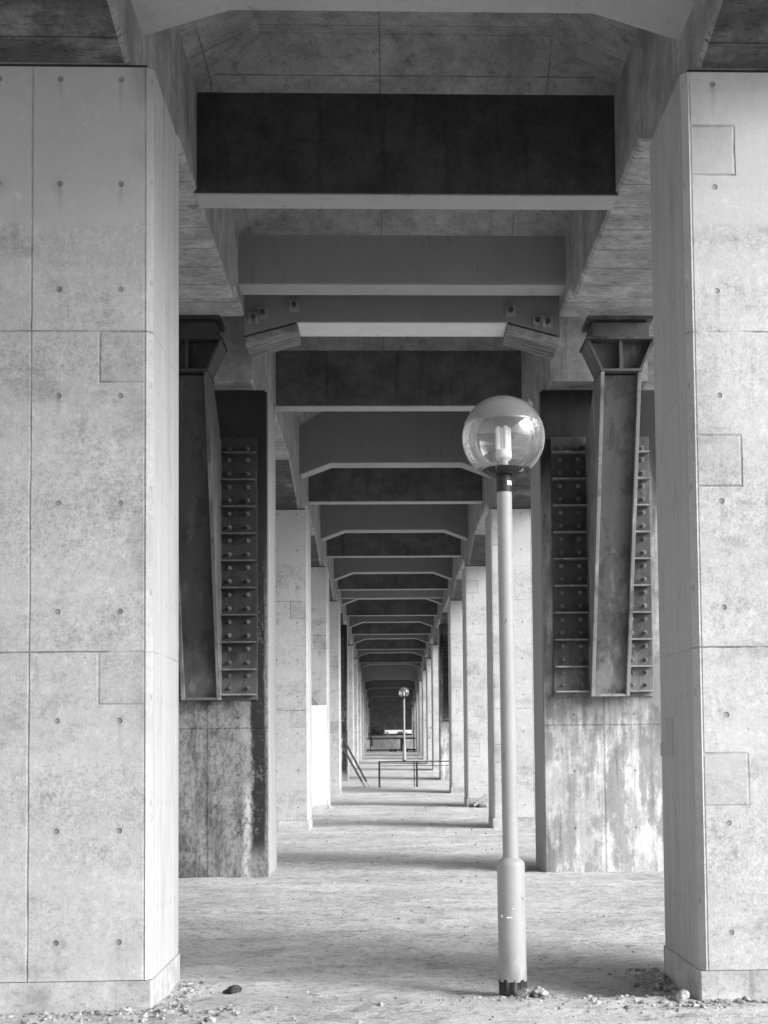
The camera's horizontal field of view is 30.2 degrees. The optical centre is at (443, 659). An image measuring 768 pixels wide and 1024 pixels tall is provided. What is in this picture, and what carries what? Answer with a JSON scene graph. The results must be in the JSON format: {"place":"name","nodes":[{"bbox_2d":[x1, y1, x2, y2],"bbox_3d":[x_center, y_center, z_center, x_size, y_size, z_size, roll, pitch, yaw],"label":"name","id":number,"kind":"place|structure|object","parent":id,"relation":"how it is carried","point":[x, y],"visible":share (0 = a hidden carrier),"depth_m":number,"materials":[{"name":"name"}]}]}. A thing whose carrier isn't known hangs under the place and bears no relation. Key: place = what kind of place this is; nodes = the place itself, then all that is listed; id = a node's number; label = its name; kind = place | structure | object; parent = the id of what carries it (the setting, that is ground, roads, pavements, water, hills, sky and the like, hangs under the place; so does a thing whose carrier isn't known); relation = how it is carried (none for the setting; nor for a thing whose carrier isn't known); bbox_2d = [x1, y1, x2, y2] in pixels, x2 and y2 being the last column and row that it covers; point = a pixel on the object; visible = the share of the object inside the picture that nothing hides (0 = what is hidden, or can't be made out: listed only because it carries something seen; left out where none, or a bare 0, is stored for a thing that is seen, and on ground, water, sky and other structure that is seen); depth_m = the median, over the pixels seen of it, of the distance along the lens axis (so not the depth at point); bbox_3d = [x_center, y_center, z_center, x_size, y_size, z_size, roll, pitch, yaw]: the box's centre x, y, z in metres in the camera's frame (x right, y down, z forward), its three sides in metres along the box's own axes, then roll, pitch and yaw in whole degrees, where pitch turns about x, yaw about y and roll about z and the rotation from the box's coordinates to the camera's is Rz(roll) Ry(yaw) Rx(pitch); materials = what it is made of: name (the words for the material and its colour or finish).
{"place":"outdoors","nodes":[
{"label":"outdoors","id":0,"kind":"place"},
{"bbox_2d":[0,746,767,1023],"bbox_3d":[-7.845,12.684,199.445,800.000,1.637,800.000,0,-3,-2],"label":"ground","id":1,"kind":"structure","parent":0,"point":[244,953],"depth_m":11.47,"materials":[{"name":"grey concrete"}]},
{"bbox_2d":[0,64,179,1012],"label":"concrete pier","id":2,"kind":"structure","parent":1,"relation":"on","point":[89,443],"depth_m":8.22,"materials":[{"name":"concrete"}]},
{"bbox_2d":[0,0,243,315],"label":"bridge girder","id":3,"kind":"object","parent":2,"relation":"on","point":[89,32],"visible":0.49,"depth_m":9.87,"materials":[{"name":"concrete"}]},
{"bbox_2d":[238,235,565,295],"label":"cross beam","id":4,"kind":"structure","parent":3,"relation":"attached to","point":[387,265],"depth_m":14.68,"materials":[{"name":"grey concrete"}]},
{"bbox_2d":[195,92,617,209],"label":"cross beam","id":5,"kind":"structure","parent":3,"relation":"attached to","point":[383,151],"depth_m":11.47,"materials":[{"name":"black concrete"}]},
{"bbox_2d":[177,10,636,235],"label":"deck slab","id":6,"kind":"structure","parent":3,"relation":"on","point":[300,51],"depth_m":11.26,"materials":[{"name":"concrete"}]},
{"bbox_2d":[131,0,693,40],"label":"haunched beam","id":7,"kind":"structure","parent":3,"relation":"attached to","point":[667,18],"depth_m":8.86,"materials":[{"name":"concrete"}]},
{"bbox_2d":[178,390,276,877],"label":"concrete pier","id":8,"kind":"structure","parent":1,"relation":"on","point":[227,798],"depth_m":16.17,"materials":[{"name":"concrete"}]},
{"bbox_2d":[179,315,257,700],"bbox_3d":[-2.686,-1.608,15.629,1.146,4.068,1.366,0,-3,-2],"label":"steel bracket","id":9,"kind":"object","parent":8,"relation":"attached to","point":[218,626],"visible":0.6,"depth_m":15.88,"materials":[{"name":"metal"}]},
{"bbox_2d":[214,315,341,610],"bbox_3d":[-3.323,-3.148,31.268,1.120,1.908,32.140,0,-3,-2],"label":"bridge girder","id":10,"kind":"object","parent":8,"relation":"on","point":[239,369],"visible":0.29,"depth_m":21.48,"materials":[{"name":"concrete"}]},
{"bbox_2d":[341,590,442,598],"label":"cross beam","id":11,"kind":"structure","parent":10,"relation":"attached to","point":[394,594],"depth_m":46.94,"materials":[{"name":"grey concrete"}]},
{"bbox_2d":[338,574,447,590],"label":"cross beam","id":12,"kind":"structure","parent":10,"relation":"attached to","point":[392,582],"depth_m":43.60,"materials":[{"name":"concrete"}]},
{"bbox_2d":[276,351,520,411],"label":"cross beam","id":13,"kind":"structure","parent":10,"relation":"attached to","point":[388,380],"depth_m":19.56,"materials":[{"name":"concrete"}]},
{"bbox_2d":[244,295,559,358],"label":"haunched beam","id":14,"kind":"structure","parent":10,"relation":"attached to","point":[277,323],"depth_m":15.37,"materials":[{"name":"grey concrete"}]},
{"bbox_2d":[282,320,654,425],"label":"deck slab","id":15,"kind":"structure","parent":10,"relation":"on","point":[330,343],"depth_m":19.54,"materials":[{"name":"concrete"}]},
{"bbox_2d":[334,557,451,580],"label":"haunched beam","id":16,"kind":"structure","parent":15,"relation":"attached to","point":[438,566],"depth_m":40.52,"materials":[{"name":"grey concrete"}]},
{"bbox_2d":[320,504,467,541],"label":"haunched beam","id":17,"kind":"structure","parent":15,"relation":"attached to","point":[340,519],"depth_m":32.54,"materials":[{"name":"grey concrete"}]},
{"bbox_2d":[327,533,460,557],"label":"cross beam","id":18,"kind":"structure","parent":15,"relation":"attached to","point":[381,545],"depth_m":35.82,"materials":[{"name":"concrete"}]},
{"bbox_2d":[308,468,482,504],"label":"cross beam","id":19,"kind":"structure","parent":15,"relation":"attached to","point":[333,486],"depth_m":27.59,"materials":[{"name":"concrete"}]},
{"bbox_2d":[299,411,492,478],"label":"haunched beam","id":20,"kind":"structure","parent":15,"relation":"attached to","point":[379,439],"depth_m":24.81,"materials":[{"name":"grey concrete"}]},
{"bbox_2d":[222,985,241,993],"bbox_3d":[-1.274,2.009,8.648,0.134,0.066,0.096,2,-5,-42],"label":"rock","id":21,"kind":"object","parent":1,"relation":"on","point":[232,989],"visible":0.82,"depth_m":8.61,"materials":[{"name":"stone"}]},
{"bbox_2d":[276,509,312,830],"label":"concrete pier","id":22,"kind":"structure","parent":1,"relation":"on","point":[293,682],"depth_m":24.32,"materials":[{"name":"concrete"}]},
{"bbox_2d":[311,566,330,803],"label":"concrete pier","id":23,"kind":"structure","parent":1,"relation":"on","point":[320,662],"depth_m":32.44,"materials":[{"name":"concrete"}]},
{"bbox_2d":[312,698,330,809],"bbox_3d":[-3.179,2.062,31.964,1.280,2.680,0.240,0,-3,-2],"label":"white board","id":24,"kind":"object","parent":1,"relation":"on","point":[319,764],"visible":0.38,"depth_m":31.97,"materials":[{"name":"paint"}]},
{"bbox_2d":[329,601,341,794],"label":"concrete pier","id":25,"kind":"structure","parent":1,"relation":"on","point":[335,696],"depth_m":40.43,"materials":[{"name":"concrete"}]},
{"bbox_2d":[341,625,348,780],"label":"concrete pier","id":26,"kind":"structure","parent":1,"relation":"on","point":[345,734],"depth_m":48.47,"materials":[{"name":"concrete"}]},
{"bbox_2d":[341,634,343,721],"bbox_3d":[-3.956,0.053,47.842,1.146,4.068,1.366,0,-3,-2],"label":"steel bracket","id":27,"kind":"object","parent":26,"relation":"attached to","point":[342,677],"visible":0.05,"depth_m":48.48,"materials":[{"name":"metal"}]},
{"bbox_2d":[348,645,353,771],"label":"concrete pier","id":28,"kind":"structure","parent":1,"relation":"on","point":[351,689],"depth_m":56.55,"materials":[{"name":"concrete"}]},
{"bbox_2d":[341,743,365,787],"bbox_3d":[-2.851,3.138,43.712,0.912,1.595,0.076,0,-3,-2],"label":"timber prop","id":29,"kind":"object","parent":1,"relation":"on","point":[353,766],"visible":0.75,"depth_m":43.67,"materials":[{"name":"wood"}]},
{"bbox_2d":[341,734,369,787],"bbox_3d":[-2.723,3.113,43.819,0.912,1.654,0.076,0,-3,-2],"label":"timber prop","id":30,"kind":"object","parent":1,"relation":"on","point":[355,761],"visible":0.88,"depth_m":43.78,"materials":[{"name":"wood"}]},
{"bbox_2d":[354,659,358,764],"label":"concrete pier","id":31,"kind":"structure","parent":1,"relation":"on","point":[356,756],"depth_m":64.59,"materials":[{"name":"concrete"}]},
{"bbox_2d":[358,671,361,759],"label":"concrete pier","id":32,"kind":"structure","parent":1,"relation":"on","point":[359,722],"depth_m":72.64,"materials":[{"name":"concrete"}]},
{"bbox_2d":[341,605,359,670],"bbox_3d":[-4.590,-1.080,63.487,1.120,2.178,32.320,0,-3,-2],"label":"bridge girder","id":33,"kind":"object","parent":32,"relation":"on","point":[344,619],"visible":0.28,"depth_m":56.74,"materials":[{"name":"concrete"}]},
{"bbox_2d":[354,634,427,643],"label":"haunched beam","id":34,"kind":"structure","parent":33,"relation":"attached to","point":[420,637],"depth_m":64.94,"materials":[{"name":"grey concrete"}]},
{"bbox_2d":[346,599,437,615],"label":"cross beam","id":35,"kind":"structure","parent":33,"relation":"attached to","point":[410,607],"depth_m":52.58,"materials":[{"name":"concrete"}]},
{"bbox_2d":[342,598,442,604],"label":"haunched beam","id":36,"kind":"structure","parent":33,"relation":"attached to","point":[348,601],"depth_m":47.84,"materials":[{"name":"grey concrete"}]},
{"bbox_2d":[361,681,363,755],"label":"concrete pier","id":37,"kind":"structure","parent":1,"relation":"on","point":[362,703],"depth_m":80.70,"materials":[{"name":"concrete"}]},
{"bbox_2d":[364,691,365,752],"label":"concrete pier","id":38,"kind":"structure","parent":1,"relation":"on","point":[364,721],"depth_m":88.72,"materials":[{"name":"concrete"}]},
{"bbox_2d":[366,700,367,748],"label":"concrete pier","id":39,"kind":"structure","parent":1,"relation":"on","point":[366,724],"depth_m":96.78,"materials":[{"name":"concrete"}]},
{"bbox_2d":[368,707,369,747],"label":"concrete pier","id":40,"kind":"structure","parent":1,"relation":"on","point":[368,728],"depth_m":104.84,"materials":[{"name":"concrete"}]},
{"bbox_2d":[360,663,367,700],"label":"bridge girder","id":41,"kind":"object","parent":40,"relation":"on","point":[361,669],"visible":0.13,"depth_m":86.13,"materials":[{"name":"concrete"}]},
{"bbox_2d":[368,725,388,740],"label":"shrub","id":42,"kind":"object","parent":1,"relation":"on","point":[379,732],"visible":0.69,"depth_m":102.63,"materials":[{"name":"black plant"}]},
{"bbox_2d":[368,697,412,745],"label":"end wall","id":43,"kind":"structure","parent":1,"relation":"on","point":[386,713],"depth_m":120.86,"materials":[{"name":"concrete"}]},
{"bbox_2d":[365,721,415,751],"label":"metal fence","id":44,"kind":"object","parent":1,"relation":"on","point":[370,749],"visible":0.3,"depth_m":89.74,"materials":[{"name":"grey metal"}]},
{"bbox_2d":[372,735,412,748],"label":"wall","id":45,"kind":"structure","parent":1,"relation":"on","point":[385,743],"depth_m":99.76,"materials":[{"name":"concrete"}]},
{"bbox_2d":[384,730,411,734],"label":"white barrier","id":46,"kind":"object","parent":1,"relation":"on","point":[396,731],"visible":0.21,"depth_m":111.80,"materials":[{"name":"paint"}]},
{"bbox_2d":[390,730,408,735],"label":"shrub","id":47,"kind":"object","parent":1,"relation":"on","point":[399,733],"visible":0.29,"depth_m":104.69,"materials":[{"name":"grey plant"}]},
{"bbox_2d":[399,687,408,760],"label":"street lamp","id":48,"kind":"object","parent":1,"relation":"on","point":[403,689],"visible":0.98,"depth_m":68.87,"materials":[{"name":"grey metal"}]},
{"bbox_2d":[411,707,412,734],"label":"concrete pier","id":49,"kind":"structure","parent":1,"relation":"on","point":[412,718],"depth_m":104.99,"materials":[{"name":"concrete"}]},
{"bbox_2d":[411,663,422,704],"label":"bridge girder","id":50,"kind":"object","parent":49,"relation":"on","point":[419,674],"visible":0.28,"depth_m":88.29,"materials":[{"name":"concrete"}]},
{"bbox_2d":[378,761,448,787],"bbox_3d":[-0.883,3.585,44.041,2.275,0.910,0.405,0,-3,-2],"label":"hand rail","id":51,"kind":"object","parent":1,"relation":"on","point":[416,765],"visible":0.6,"depth_m":43.85,"materials":[{"name":"metal"}]},
{"bbox_2d":[413,700,415,748],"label":"concrete pier","id":52,"kind":"structure","parent":1,"relation":"on","point":[414,710],"depth_m":96.92,"materials":[{"name":"concrete"}]},
{"bbox_2d":[416,691,418,751],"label":"concrete pier","id":53,"kind":"structure","parent":1,"relation":"on","point":[417,729],"depth_m":88.84,"materials":[{"name":"concrete"}]},
{"bbox_2d":[418,681,421,755],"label":"concrete pier","id":54,"kind":"structure","parent":1,"relation":"on","point":[420,712],"depth_m":80.82,"materials":[{"name":"concrete"}]},
{"bbox_2d":[422,670,426,759],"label":"concrete pier","id":55,"kind":"structure","parent":1,"relation":"on","point":[424,751],"depth_m":72.78,"materials":[{"name":"concrete"}]},
{"bbox_2d":[421,598,447,669],"bbox_3d":[-0.104,-1.116,63.666,1.120,2.178,32.320,0,-3,-2],"label":"bridge girder","id":56,"kind":"object","parent":55,"relation":"on","point":[441,617],"visible":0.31,"depth_m":56.09,"materials":[{"name":"concrete"}]},
{"bbox_2d":[426,658,431,763],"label":"concrete pier","id":57,"kind":"structure","parent":1,"relation":"on","point":[428,714],"depth_m":64.72,"materials":[{"name":"concrete"}]},
{"bbox_2d":[431,645,438,770],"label":"concrete pier","id":58,"kind":"structure","parent":1,"relation":"on","point":[435,702],"depth_m":56.67,"materials":[{"name":"concrete"}]},
{"bbox_2d":[438,624,448,779],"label":"concrete pier","id":59,"kind":"structure","parent":1,"relation":"on","point":[443,741],"depth_m":48.58,"materials":[{"name":"concrete"}]},
{"bbox_2d":[443,633,448,720],"bbox_3d":[0.575,0.017,48.023,1.146,4.068,1.366,0,-3,-2],"label":"steel bracket","id":60,"kind":"object","parent":59,"relation":"attached to","point":[445,679],"visible":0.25,"depth_m":48.61,"materials":[{"name":"metal"}]},
{"bbox_2d":[448,600,463,792],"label":"concrete pier","id":61,"kind":"structure","parent":1,"relation":"on","point":[456,719],"depth_m":40.57,"materials":[{"name":"concrete"}]},
{"bbox_2d":[462,565,488,806],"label":"concrete pier","id":62,"kind":"structure","parent":1,"relation":"on","point":[475,715],"depth_m":32.52,"materials":[{"name":"concrete"}]},
{"bbox_2d":[468,794,488,807],"bbox_3d":[0.822,3.186,32.062,0.551,0.322,0.350,0,-3,-2],"label":"rubble pile","id":63,"kind":"object","parent":1,"relation":"on","point":[479,803],"visible":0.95,"depth_m":31.99,"materials":[{"name":"grey stone"}]},
{"bbox_2d":[462,395,544,996],"bbox_3d":[0.388,0.235,8.588,0.507,3.696,0.507,-1,-3,-2],"label":"street lamp","id":64,"kind":"object","parent":1,"relation":"on","point":[502,417],"visible":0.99,"depth_m":8.55,"materials":[{"name":"grey paint"}]},
{"bbox_2d":[485,508,534,828],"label":"concrete pier","id":65,"kind":"structure","parent":1,"relation":"on","point":[522,570],"depth_m":24.48,"materials":[{"name":"concrete"}]},
{"bbox_2d":[516,988,532,996],"bbox_3d":[0.483,1.965,8.363,0.105,0.074,0.074,-2,-4,20],"label":"rock","id":66,"kind":"object","parent":1,"relation":"on","point":[523,992],"visible":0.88,"depth_m":8.34,"materials":[{"name":"grey stone"}]},
{"bbox_2d":[532,986,548,997],"bbox_3d":[0.573,1.958,8.330,0.095,0.092,0.125,-2,-4,21],"label":"rock","id":67,"kind":"object","parent":1,"relation":"on","point":[538,992],"visible":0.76,"depth_m":8.29,"materials":[{"name":"grey stone"}]},
{"bbox_2d":[530,390,663,872],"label":"concrete pier","id":68,"kind":"structure","parent":1,"relation":"on","point":[598,785],"depth_m":16.35,"materials":[{"name":"concrete"}]},
{"bbox_2d":[443,316,647,609],"bbox_3d":[1.163,-3.184,31.447,1.120,1.908,32.140,0,-3,-2],"label":"bridge girder","id":69,"kind":"object","parent":68,"relation":"on","point":[565,367],"visible":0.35,"depth_m":19.40,"materials":[{"name":"concrete"}]},
{"bbox_2d":[550,315,653,696],"bbox_3d":[1.846,-1.645,15.809,1.146,4.068,1.366,0,-3,-2],"label":"steel bracket","id":70,"kind":"object","parent":68,"relation":"attached to","point":[601,572],"visible":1,"depth_m":16.10,"materials":[{"name":"metal"}]},
{"bbox_2d":[648,980,673,991],"bbox_3d":[1.332,2.015,8.676,0.176,0.108,0.104,0,-3,-2],"label":"rock","id":71,"kind":"object","parent":1,"relation":"on","point":[657,986],"visible":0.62,"depth_m":8.64,"materials":[{"name":"grey stone"}]},
{"bbox_2d":[672,989,689,1000],"bbox_3d":[1.356,1.925,8.126,0.100,0.083,0.124,0,-3,-2],"label":"rock","id":72,"kind":"object","parent":1,"relation":"on","point":[683,994],"visible":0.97,"depth_m":8.09,"materials":[{"name":"grey stone"}]},
{"bbox_2d":[650,70,767,1000],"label":"concrete pier","id":73,"kind":"structure","parent":1,"relation":"on","point":[709,181],"depth_m":8.41,"materials":[{"name":"concrete"}]},
{"bbox_2d":[559,0,767,316],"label":"bridge girder","id":74,"kind":"object","parent":73,"relation":"on","point":[608,258],"visible":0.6,"depth_m":11.06,"materials":[{"name":"concrete"}]},
{"bbox_2d":[0,804,767,1023],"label":"gravel","id":75,"kind":"structure","parent":0,"point":[186,1010],"depth_m":8.02,"materials":[{"name":"grey gravel"}]},
{"bbox_2d":[400,739,402,748],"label":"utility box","id":76,"kind":"object","parent":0,"point":[401,743],"visible":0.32,"depth_m":91.68,"materials":[{"name":"metal"}]},
{"bbox_3d":[-2.351,-1.887,63.624,10.200,1.076,32.320,0,-3,-2],"label":"deck slab","id":77,"kind":"object","parent":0,"visible":0},
{"bbox_2d":[359,653,421,662],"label":"cross beam","id":78,"kind":"structure","parent":77,"relation":"attached to","point":[391,658],"depth_m":76.69,"materials":[{"name":"concrete"}]},
{"bbox_2d":[356,639,425,649],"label":"cross beam","id":79,"kind":"structure","parent":77,"relation":"attached to","point":[381,644],"depth_m":68.73,"materials":[{"name":"concrete"}]},
{"bbox_2d":[358,649,423,656],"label":"haunched beam","id":80,"kind":"structure","parent":77,"relation":"attached to","point":[420,652],"depth_m":73.02,"materials":[{"name":"grey concrete"}]},
{"bbox_2d":[352,623,430,634],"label":"cross beam","id":81,"kind":"structure","parent":77,"relation":"attached to","point":[386,628],"depth_m":60.65,"materials":[{"name":"concrete"}]},
{"bbox_2d":[349,616,433,627],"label":"haunched beam","id":82,"kind":"structure","parent":77,"relation":"attached to","point":[358,620],"depth_m":56.87,"materials":[{"name":"grey concrete"}]},
{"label":"deck slab","id":83,"kind":"object","parent":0,"visible":0},
{"bbox_2d":[363,664,416,681],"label":"haunched beam","id":84,"kind":"structure","parent":83,"relation":"attached to","point":[392,672],"depth_m":89.15,"materials":[{"name":"concrete"}]},
{"bbox_2d":[365,680,414,689],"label":"haunched beam","id":85,"kind":"structure","parent":83,"relation":"attached to","point":[372,684],"depth_m":97.21,"materials":[{"name":"grey concrete"}]},
{"bbox_2d":[367,688,412,698],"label":"haunched beam","id":86,"kind":"structure","parent":83,"relation":"attached to","point":[382,692],"depth_m":105.26,"materials":[{"name":"grey concrete"}]},
{"bbox_2d":[361,663,419,667],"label":"haunched beam","id":87,"kind":"structure","parent":83,"relation":"attached to","point":[367,664],"depth_m":80.39,"materials":[{"name":"grey concrete"}]}
]}

